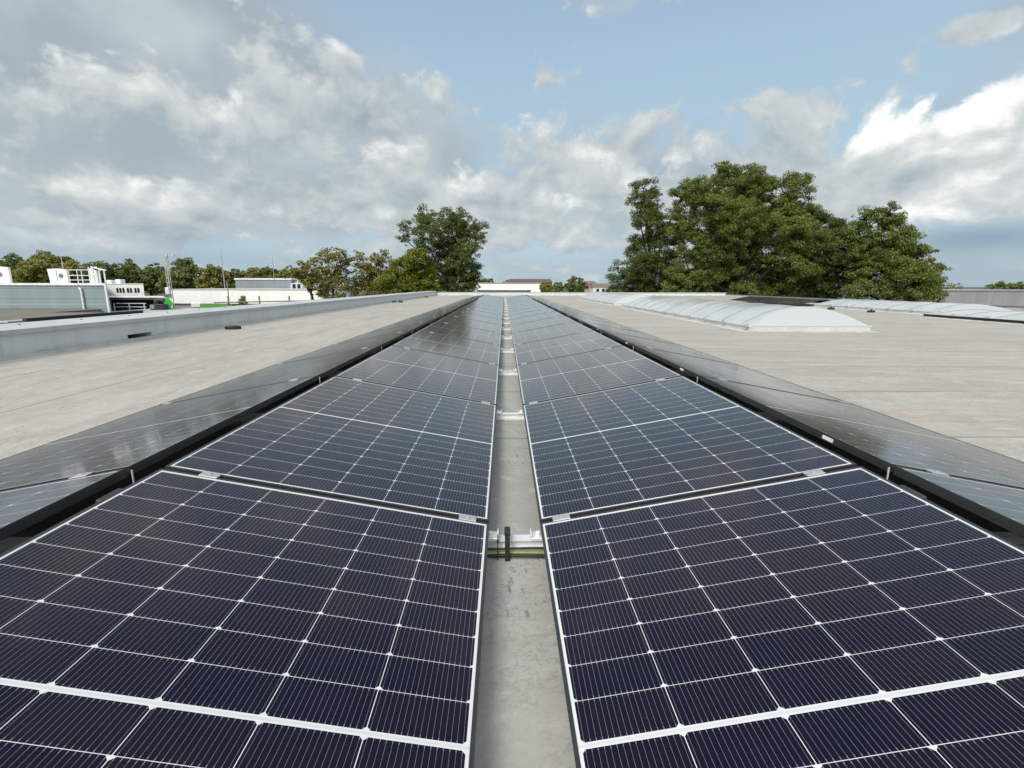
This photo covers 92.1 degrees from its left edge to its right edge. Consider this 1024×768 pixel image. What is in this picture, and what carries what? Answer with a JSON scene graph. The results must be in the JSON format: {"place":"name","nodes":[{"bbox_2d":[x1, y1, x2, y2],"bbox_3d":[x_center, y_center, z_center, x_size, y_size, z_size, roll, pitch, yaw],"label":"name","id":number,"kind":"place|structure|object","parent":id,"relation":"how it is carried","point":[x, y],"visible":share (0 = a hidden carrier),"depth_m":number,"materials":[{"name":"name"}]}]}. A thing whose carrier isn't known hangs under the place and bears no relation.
{"place":"outdoors","nodes":[
{"label":"outdoors","id":0,"kind":"place"},
{"bbox_2d":[0,309,142,323],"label":"building","id":1,"kind":"structure","parent":0,"point":[7,316],"depth_m":41.26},
{"bbox_2d":[105,279,144,295],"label":"white building","id":2,"kind":"structure","parent":0,"point":[118,287],"depth_m":71.50,"materials":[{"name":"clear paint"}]},
{"bbox_2d":[111,308,200,312],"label":"flat building","id":3,"kind":"structure","parent":0,"point":[149,310],"depth_m":55.90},
{"bbox_2d":[150,298,168,309],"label":"exhaust unit","id":4,"kind":"object","parent":3,"relation":"on","point":[156,305],"visible":0.99,"depth_m":56.99,"materials":[{"name":"paint"}]},
{"bbox_2d":[163,297,172,308],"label":"green container","id":5,"kind":"object","parent":3,"relation":"on","point":[168,301],"visible":0.89,"depth_m":58.28,"materials":[{"name":"paint"}]},
{"bbox_2d":[234,278,296,288],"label":"grey hall","id":6,"kind":"structure","parent":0,"point":[259,283],"depth_m":116.35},
{"bbox_2d":[290,279,317,288],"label":"white house","id":7,"kind":"structure","parent":0,"point":[296,285],"depth_m":110.73,"materials":[{"name":"paint"}]},
{"bbox_2d":[476,290,530,291],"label":"roof upstand","id":8,"kind":"object","parent":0,"point":[503,290],"visible":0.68,"depth_m":45.87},
{"bbox_2d":[474,282,540,291],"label":"white warehouse","id":9,"kind":"structure","parent":0,"point":[533,287],"depth_m":148.74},
{"bbox_2d":[0,0,1023,286],"label":"sky","id":10,"kind":"structure","parent":0,"point":[258,132],"materials":[{"name":"blue"}]},
{"bbox_2d":[508,279,552,286],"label":"red roof building","id":11,"kind":"structure","parent":0,"point":[542,281],"depth_m":189.51,"materials":[{"name":"brown tile"}]},
{"bbox_2d":[145,285,992,296],"bbox_3d":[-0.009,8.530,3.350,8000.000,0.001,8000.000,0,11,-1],"label":"ground","id":12,"kind":"structure","parent":0,"point":[360,293],"depth_m":847.03,"materials":[{"name":"green plant"}]},
{"bbox_2d":[0,252,26,279],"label":"tree","id":13,"kind":"object","parent":12,"relation":"on","point":[10,262],"visible":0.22,"depth_m":104.47,"materials":[{"name":"green plant"}]},
{"bbox_2d":[11,250,61,282],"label":"tree","id":14,"kind":"object","parent":12,"relation":"on","point":[35,267],"visible":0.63,"depth_m":98.37,"materials":[{"name":"green plant"}]},
{"bbox_2d":[0,283,110,312],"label":"blue building","id":15,"kind":"structure","parent":12,"relation":"on","point":[54,295],"depth_m":50.15,"materials":[{"name":"metal"}]},
{"bbox_2d":[0,266,12,282],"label":"roof unit","id":16,"kind":"structure","parent":15,"relation":"on","point":[5,275],"depth_m":52.60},
{"bbox_2d":[47,268,70,282],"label":"roof unit","id":17,"kind":"structure","parent":15,"relation":"on","point":[56,275],"depth_m":52.66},
{"bbox_2d":[87,266,106,282],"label":"ladder cage","id":18,"kind":"object","parent":15,"relation":"on","point":[94,277],"visible":0.85,"depth_m":51.22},
{"bbox_2d":[46,259,85,282],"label":"tree","id":19,"kind":"object","parent":12,"relation":"on","point":[71,267],"visible":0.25,"depth_m":99.65,"materials":[{"name":"green plant"}]},
{"bbox_2d":[77,260,126,282],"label":"tree","id":20,"kind":"object","parent":12,"relation":"on","point":[108,269],"visible":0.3,"depth_m":99.32,"materials":[{"name":"green plant"}]},
{"bbox_2d":[110,258,146,281],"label":"tree","id":21,"kind":"object","parent":12,"relation":"on","point":[126,266],"visible":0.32,"depth_m":103.32,"materials":[{"name":"green plant"}]},
{"bbox_2d":[109,296,163,310],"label":"canopy","id":22,"kind":"object","parent":12,"relation":"on","point":[148,300],"visible":0.26,"depth_m":64.57,"materials":[{"name":"metal"}]},
{"bbox_2d":[125,262,165,295],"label":"tree","id":23,"kind":"object","parent":12,"relation":"on","point":[149,280],"visible":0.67,"depth_m":104.40,"materials":[{"name":"green plant"}]},
{"bbox_2d":[163,251,174,307],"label":"lattice mast","id":24,"kind":"object","parent":12,"relation":"on","point":[168,289],"visible":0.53,"depth_m":74.87,"materials":[{"name":"metal"}]},
{"bbox_2d":[155,257,203,292],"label":"tree","id":25,"kind":"object","parent":12,"relation":"on","point":[181,276],"visible":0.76,"depth_m":100.75,"materials":[{"name":"green plant"}]},
{"bbox_2d":[193,264,233,288],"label":"tree","id":26,"kind":"object","parent":12,"relation":"on","point":[211,276],"visible":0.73,"depth_m":100.40,"materials":[{"name":"green plant"}]},
{"bbox_2d":[229,268,248,287],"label":"distant tree","id":27,"kind":"object","parent":12,"relation":"on","point":[236,273],"visible":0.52,"depth_m":184.15,"materials":[{"name":"green plant"}]},
{"bbox_2d":[241,267,260,277],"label":"distant tree","id":28,"kind":"object","parent":12,"relation":"on","point":[251,272],"visible":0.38,"depth_m":184.56,"materials":[{"name":"green plant"}]},
{"bbox_2d":[171,288,348,307],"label":"white hall","id":29,"kind":"structure","parent":12,"relation":"on","point":[197,298],"depth_m":81.72,"materials":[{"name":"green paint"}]},
{"bbox_2d":[214,282,311,305],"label":"pipe rail","id":30,"kind":"object","parent":12,"relation":"on","point":[229,302],"visible":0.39,"depth_m":66.20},
{"bbox_2d":[254,266,277,277],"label":"distant tree","id":31,"kind":"object","parent":12,"relation":"on","point":[264,272],"visible":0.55,"depth_m":183.88,"materials":[{"name":"green plant"}]},
{"bbox_2d":[269,268,287,277],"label":"distant tree","id":32,"kind":"object","parent":12,"relation":"on","point":[279,274],"visible":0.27,"depth_m":183.63,"materials":[{"name":"green plant"}]},
{"bbox_2d":[282,260,326,299],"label":"olive tree","id":33,"kind":"object","parent":12,"relation":"on","point":[295,271],"visible":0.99,"depth_m":53.38,"materials":[{"name":"green plant"}]},
{"bbox_2d":[305,247,356,298],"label":"olive tree","id":34,"kind":"object","parent":12,"relation":"on","point":[334,279],"visible":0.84,"depth_m":55.38,"materials":[{"name":"green plant"}]},
{"bbox_2d":[350,249,397,296],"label":"olive tree","id":35,"kind":"object","parent":12,"relation":"on","point":[370,287],"visible":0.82,"depth_m":57.46,"materials":[{"name":"green plant"}]},
{"bbox_2d":[372,248,441,293],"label":"lime bush","id":36,"kind":"object","parent":12,"relation":"on","point":[412,276],"visible":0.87,"depth_m":55.79,"materials":[{"name":"green plant"}]},
{"bbox_2d":[394,203,489,291],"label":"dark tree","id":37,"kind":"object","parent":12,"relation":"on","point":[453,253],"visible":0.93,"depth_m":58.85,"materials":[{"name":"green plant"}]},
{"bbox_2d":[0,295,1023,767],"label":"roof","id":38,"kind":"structure","parent":12,"relation":"on","point":[958,379],"depth_m":4.46,"materials":[{"name":"concrete"}]},
{"bbox_2d":[0,291,436,363],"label":"parapet wall","id":39,"kind":"structure","parent":38,"relation":"on","point":[27,340],"depth_m":8.55,"materials":[{"name":"grey metal"}]},
{"bbox_2d":[429,321,583,323],"bbox_3d":[-0.145,-1.611,11.989,5.040,0.312,0.100,0,11,-1],"label":"mounting rail","id":40,"kind":"object","parent":38,"relation":"on","point":[503,322],"visible":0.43,"depth_m":11.99,"materials":[{"name":"metal"}]},
{"bbox_2d":[393,311,450,323],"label":"solar panel","id":41,"kind":"object","parent":40,"relation":"on","point":[426,316],"visible":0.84,"depth_m":11.04,"materials":[{"name":"black glass"}]},
{"bbox_2d":[449,311,501,324],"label":"solar panel","id":42,"kind":"object","parent":40,"relation":"on","point":[477,317],"visible":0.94,"depth_m":11.03,"materials":[{"name":"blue glass"}]},
{"bbox_2d":[510,311,562,324],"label":"solar panel","id":43,"kind":"object","parent":40,"relation":"on","point":[534,317],"visible":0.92,"depth_m":11.05,"materials":[{"name":"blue glass"}]},
{"bbox_2d":[561,311,616,323],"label":"solar panel","id":44,"kind":"object","parent":40,"relation":"on","point":[583,316],"visible":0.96,"depth_m":11.10,"materials":[{"name":"black glass"}]},
{"bbox_2d":[372,331,642,352],"bbox_3d":[-0.068,-0.585,6.865,5.040,0.312,0.100,0,11,-1],"label":"mounting rail","id":45,"kind":"object","parent":38,"relation":"on","point":[501,350],"visible":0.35,"depth_m":6.87,"materials":[{"name":"metal"}]},
{"bbox_2d":[275,330,410,364],"bbox_3d":[-1.935,-0.453,5.988,1.134,0.053,1.751,-10,11,1],"label":"solar panel","id":46,"kind":"object","parent":45,"relation":"on","point":[383,340],"visible":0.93,"depth_m":5.81,"materials":[{"name":"black glass"}]},
{"bbox_2d":[392,330,500,364],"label":"solar panel","id":47,"kind":"object","parent":45,"relation":"on","point":[447,345],"visible":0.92,"depth_m":5.81,"materials":[{"name":"blue glass"}]},
{"bbox_2d":[514,331,622,364],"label":"solar panel","id":48,"kind":"object","parent":45,"relation":"on","point":[561,346],"visible":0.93,"depth_m":5.83,"materials":[{"name":"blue glass"}]},
{"bbox_2d":[602,331,737,364],"bbox_3d":[1.823,-0.456,6.044,1.136,0.053,1.751,10,11,-3],"label":"solar panel","id":49,"kind":"object","parent":45,"relation":"on","point":[632,341],"visible":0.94,"depth_m":5.87,"materials":[{"name":"black glass"}]},
{"bbox_2d":[417,327,597,330],"bbox_3d":[-0.120,-1.269,10.281,5.040,0.312,0.100,0,11,-1],"label":"mounting rail","id":50,"kind":"object","parent":38,"relation":"on","point":[503,328],"visible":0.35,"depth_m":10.29,"materials":[{"name":"metal"}]},
{"bbox_2d":[367,315,441,332],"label":"solar panel","id":51,"kind":"object","parent":50,"relation":"on","point":[432,319],"visible":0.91,"depth_m":9.30,"materials":[{"name":"black glass"}]},
{"bbox_2d":[438,315,501,332],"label":"solar panel","id":52,"kind":"object","parent":50,"relation":"on","point":[465,322],"visible":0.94,"depth_m":9.30,"materials":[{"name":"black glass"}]},
{"bbox_2d":[511,315,574,332],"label":"solar panel","id":53,"kind":"object","parent":50,"relation":"on","point":[542,323],"visible":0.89,"depth_m":9.32,"materials":[{"name":"blue glass"}]},
{"bbox_2d":[570,315,643,332],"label":"solar panel","id":54,"kind":"object","parent":50,"relation":"on","point":[580,319],"visible":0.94,"depth_m":9.37,"materials":[{"name":"black glass"}]},
{"bbox_2d":[399,335,616,339],"bbox_3d":[-0.094,-0.927,8.573,5.040,0.312,0.100,0,11,-1],"label":"mounting rail","id":55,"kind":"object","parent":38,"relation":"on","point":[506,338],"visible":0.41,"depth_m":8.58,"materials":[{"name":"metal"}]},
{"bbox_2d":[333,321,429,344],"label":"solar panel","id":56,"kind":"object","parent":55,"relation":"on","point":[413,327],"visible":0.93,"depth_m":7.57,"materials":[{"name":"black glass"}]},
{"bbox_2d":[421,321,500,344],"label":"solar panel","id":57,"kind":"object","parent":55,"relation":"on","point":[459,331],"visible":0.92,"depth_m":7.57,"materials":[{"name":"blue glass"}]},
{"bbox_2d":[512,321,593,344],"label":"solar panel","id":58,"kind":"object","parent":55,"relation":"on","point":[549,332],"visible":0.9,"depth_m":7.58,"materials":[{"name":"blue glass"}]},
{"bbox_2d":[583,321,678,344],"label":"solar panel","id":59,"kind":"object","parent":55,"relation":"on","point":[600,328],"visible":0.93,"depth_m":7.62,"materials":[{"name":"black glass"}]},
{"bbox_2d":[327,346,690,375],"bbox_3d":[-0.043,-0.242,5.157,5.040,0.312,0.100,0,11,-1],"label":"mounting rail","id":60,"kind":"object","parent":38,"relation":"on","point":[514,372],"visible":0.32,"depth_m":5.16,"materials":[{"name":"metal"}]},
{"bbox_2d":[160,346,379,404],"bbox_3d":[-1.909,-0.111,4.280,1.134,0.053,1.751,-10,11,1],"label":"solar panel","id":61,"kind":"object","parent":60,"relation":"on","point":[321,366],"visible":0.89,"depth_m":4.03,"materials":[{"name":"black glass"}]},
{"bbox_2d":[335,345,498,404],"bbox_3d":[-0.679,-0.112,4.298,1.134,0.053,1.751,10,11,-3],"label":"solar panel","id":62,"kind":"object","parent":60,"relation":"on","point":[428,372],"visible":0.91,"depth_m":4.03,"materials":[{"name":"blue glass"}]},
{"bbox_2d":[516,346,681,404],"bbox_3d":[0.620,-0.113,4.318,1.134,0.053,1.751,-10,11,1],"label":"solar panel","id":63,"kind":"object","parent":60,"relation":"on","point":[584,373],"visible":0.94,"depth_m":4.05,"materials":[{"name":"blue glass"}]},
{"bbox_2d":[635,346,851,403],"bbox_3d":[1.848,-0.114,4.336,1.136,0.053,1.751,10,11,-3],"label":"solar panel","id":64,"kind":"object","parent":60,"relation":"on","point":[695,367],"visible":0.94,"depth_m":4.08,"materials":[{"name":"black glass"}]},
{"bbox_2d":[238,376,780,420],"bbox_3d":[-0.017,0.100,3.450,5.040,0.312,0.100,0,11,-1],"label":"mounting rail","id":65,"kind":"object","parent":38,"relation":"on","point":[517,416],"visible":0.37,"depth_m":3.45,"materials":[{"name":"metal"}]},
{"bbox_2d":[0,376,316,490],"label":"solar panel","id":66,"kind":"object","parent":65,"relation":"on","point":[139,441],"visible":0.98,"depth_m":2.30,"materials":[{"name":"black glass"}]},
{"bbox_2d":[165,376,496,522],"bbox_3d":[-0.654,0.231,2.591,1.134,0.053,1.751,10,11,-3],"label":"solar panel","id":67,"kind":"object","parent":65,"relation":"on","point":[356,439],"visible":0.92,"depth_m":2.17,"materials":[{"name":"blue glass"}]},
{"bbox_2d":[522,376,856,522],"bbox_3d":[0.646,0.230,2.610,1.134,0.053,1.751,-10,11,1],"label":"solar panel","id":68,"kind":"object","parent":65,"relation":"on","point":[660,439],"visible":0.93,"depth_m":2.19,"materials":[{"name":"blue glass"}]},
{"bbox_2d":[700,376,1023,488],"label":"solar panel","id":69,"kind":"object","parent":65,"relation":"on","point":[880,440],"visible":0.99,"depth_m":2.33,"materials":[{"name":"black glass"}]},
{"bbox_2d":[0,467,1023,553],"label":"mounting rail","id":70,"kind":"object","parent":38,"relation":"on","point":[533,539],"visible":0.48,"depth_m":1.75,"materials":[{"name":"metal"}]},
{"bbox_2d":[0,469,127,540],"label":"solar panel","id":71,"kind":"object","parent":70,"relation":"on","point":[22,508],"visible":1,"depth_m":1.51,"materials":[{"name":"black glass"}]},
{"bbox_2d":[0,468,488,767],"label":"solar panel","id":72,"kind":"object","parent":70,"relation":"on","point":[163,618],"visible":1,"depth_m":1.05,"materials":[{"name":"blue glass"}]},
{"bbox_2d":[504,526,509,560],"bbox_3d":[-0.017,0.559,1.744,0.021,0.078,0.113,0,11,-1],"label":"cable strap","id":73,"kind":"object","parent":70,"relation":"attached to","point":[507,541],"visible":0.93,"depth_m":1.70,"materials":[{"name":"plastic"}]},
{"bbox_2d":[488,547,543,549],"bbox_3d":[0.009,0.575,1.721,2.200,0.016,0.016,0,11,-1],"label":"cable","id":74,"kind":"object","parent":70,"relation":"attached to","point":[515,548],"visible":0.09,"depth_m":1.72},
{"bbox_2d":[540,466,1023,767],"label":"solar panel","id":75,"kind":"object","parent":70,"relation":"on","point":[858,617],"visible":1,"depth_m":1.07,"materials":[{"name":"blue glass"}]},
{"bbox_2d":[893,466,1023,537],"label":"solar panel","id":76,"kind":"object","parent":70,"relation":"on","point":[1001,505],"visible":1,"depth_m":1.54,"materials":[{"name":"black glass"}]},
{"bbox_2d":[487,551,543,554],"bbox_3d":[0.009,0.591,1.718,2.200,0.018,0.014,0,11,-1],"label":"cable","id":77,"kind":"object","parent":38,"relation":"on","point":[516,552],"visible":0.08,"depth_m":1.72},
{"bbox_2d":[487,554,544,557],"bbox_3d":[0.009,0.599,1.712,2.200,0.016,0.016,0,11,-1],"label":"cable","id":78,"kind":"object","parent":38,"relation":"on","point":[529,556],"visible":0.12,"depth_m":1.71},
{"bbox_2d":[437,292,725,295],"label":"parapet wall","id":79,"kind":"structure","parent":38,"relation":"on","point":[573,293],"depth_m":44.70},
{"bbox_2d":[578,292,647,305],"bbox_3d":[5.811,-4.875,27.832,2.730,0.510,10.780,0,11,-1],"label":"barrel rooflight","id":80,"kind":"object","parent":38,"relation":"on","point":[612,299],"visible":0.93,"depth_m":24.79,"materials":[{"name":"plastic"}]},
{"bbox_2d":[621,296,879,332],"bbox_3d":[6.000,-2.371,15.342,2.730,0.510,11.060,0,11,-1],"label":"barrel rooflight","id":81,"kind":"object","parent":38,"relation":"on","point":[746,317],"visible":1,"depth_m":10.67,"materials":[{"name":"plastic"}]},
{"bbox_2d":[744,297,778,301],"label":"solar panel","id":82,"kind":"object","parent":38,"relation":"on","point":[760,299],"visible":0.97,"depth_m":26.60,"materials":[{"name":"black glass"}]},
{"bbox_2d":[760,298,800,302],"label":"solar panel","id":83,"kind":"object","parent":38,"relation":"on","point":[777,300],"visible":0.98,"depth_m":24.87,"materials":[{"name":"black glass"}]},
{"bbox_2d":[779,299,822,304],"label":"solar panel","id":84,"kind":"object","parent":38,"relation":"on","point":[799,301],"visible":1,"depth_m":23.08,"materials":[{"name":"black glass"}]},
{"bbox_2d":[726,294,1023,310],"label":"parapet wall","id":85,"kind":"structure","parent":38,"relation":"on","point":[1021,308],"depth_m":30.99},
{"bbox_2d":[811,299,1011,314],"bbox_3d":[14.729,-2.968,18.761,2.730,0.375,6.780,0,11,-1],"label":"barrel rooflight","id":86,"kind":"object","parent":38,"relation":"on","point":[908,307],"visible":0.93,"depth_m":17.59,"materials":[{"name":"plastic"}]},
{"bbox_2d":[918,309,1023,324],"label":"barrel rooflight","id":87,"kind":"object","parent":38,"relation":"on","point":[997,316],"visible":1,"depth_m":13.40,"materials":[{"name":"white"}]},
{"bbox_3d":[-0.171,-1.954,13.697,5.040,0.312,0.100,0,11,-1],"label":"rail","id":88,"kind":"object","parent":38,"relation":"on","visible":0},
{"bbox_2d":[411,308,457,317],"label":"solar panel","id":89,"kind":"object","parent":88,"relation":"on","point":[451,310],"visible":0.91,"depth_m":12.80,"materials":[{"name":"black glass"}]},
{"bbox_2d":[457,308,502,318],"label":"solar panel","id":90,"kind":"object","parent":88,"relation":"on","point":[482,313],"visible":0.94,"depth_m":12.77,"materials":[{"name":"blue glass"}]},
{"bbox_2d":[509,308,554,318],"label":"solar panel","id":91,"kind":"object","parent":88,"relation":"on","point":[529,313],"visible":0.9,"depth_m":12.78,"materials":[{"name":"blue glass"}]},
{"bbox_2d":[554,308,605,319],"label":"solar panel","id":92,"kind":"object","parent":88,"relation":"on","point":[558,309],"visible":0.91,"depth_m":12.81,"materials":[{"name":"black glass"}]},
{"bbox_3d":[-0.197,-2.296,15.404,5.040,0.312,0.100,0,11,-1],"label":"rail","id":93,"kind":"object","parent":38,"relation":"on","visible":0},
{"bbox_2d":[462,305,502,314],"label":"solar panel","id":94,"kind":"object","parent":93,"relation":"on","point":[484,310],"visible":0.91,"depth_m":14.47,"materials":[{"name":"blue glass"}]},
{"bbox_2d":[509,305,548,314],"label":"solar panel","id":95,"kind":"object","parent":93,"relation":"on","point":[527,310],"visible":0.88,"depth_m":14.49,"materials":[{"name":"blue glass"}]},
{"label":"rail","id":96,"kind":"object","parent":38,"relation":"on","visible":0},
{"bbox_2d":[468,303,502,311],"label":"solar panel","id":97,"kind":"object","parent":96,"relation":"on","point":[485,307],"visible":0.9,"depth_m":16.19,"materials":[{"name":"blue glass"}]},
{"bbox_2d":[508,303,542,311],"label":"solar panel","id":98,"kind":"object","parent":96,"relation":"on","point":[525,307],"visible":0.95,"depth_m":16.21,"materials":[{"name":"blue glass"}]},
{"bbox_2d":[539,282,553,291],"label":"yellow tree","id":99,"kind":"object","parent":12,"relation":"on","point":[544,288],"visible":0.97,"depth_m":126.38,"materials":[{"name":"green plant"}]},
{"bbox_2d":[550,281,566,291],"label":"round tree","id":100,"kind":"object","parent":12,"relation":"on","point":[559,286],"visible":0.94,"depth_m":123.66,"materials":[{"name":"green plant"}]},
{"bbox_2d":[563,275,587,291],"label":"round tree","id":101,"kind":"object","parent":12,"relation":"on","point":[576,286],"visible":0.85,"depth_m":118.48,"materials":[{"name":"green plant"}]},
{"bbox_2d":[603,177,686,291],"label":"tall tree","id":102,"kind":"object","parent":12,"relation":"on","point":[640,277],"visible":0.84,"depth_m":55.61,"materials":[{"name":"green plant"}]},
{"bbox_2d":[659,160,832,296],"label":"tall tree","id":103,"kind":"object","parent":12,"relation":"on","point":[742,223],"visible":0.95,"depth_m":50.87,"materials":[{"name":"green plant"}]},
{"bbox_2d":[784,202,879,298],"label":"tall tree","id":104,"kind":"object","parent":12,"relation":"on","point":[830,278],"visible":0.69,"depth_m":51.70,"materials":[{"name":"green plant"}]},
{"bbox_2d":[836,200,950,301],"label":"tall tree","id":105,"kind":"object","parent":12,"relation":"on","point":[917,277],"visible":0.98,"depth_m":48.07,"materials":[{"name":"green plant"}]},
{"bbox_2d":[925,282,949,302],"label":"tree","id":106,"kind":"object","parent":12,"relation":"on","point":[934,296],"visible":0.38,"depth_m":53.17,"materials":[{"name":"green plant"}]},
{"bbox_2d":[984,280,1023,288],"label":"distant tree","id":107,"kind":"object","parent":12,"relation":"on","point":[1002,285],"visible":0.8,"depth_m":150.19,"materials":[{"name":"green plant"}]},
{"bbox_2d":[589,283,611,291],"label":"distant house","id":108,"kind":"structure","parent":0,"point":[594,287],"depth_m":183.93,"materials":[{"name":"tile"}]},
{"bbox_2d":[833,289,1023,305],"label":"grey building","id":109,"kind":"structure","parent":0,"point":[1008,297],"depth_m":79.59,"materials":[{"name":"metal"}]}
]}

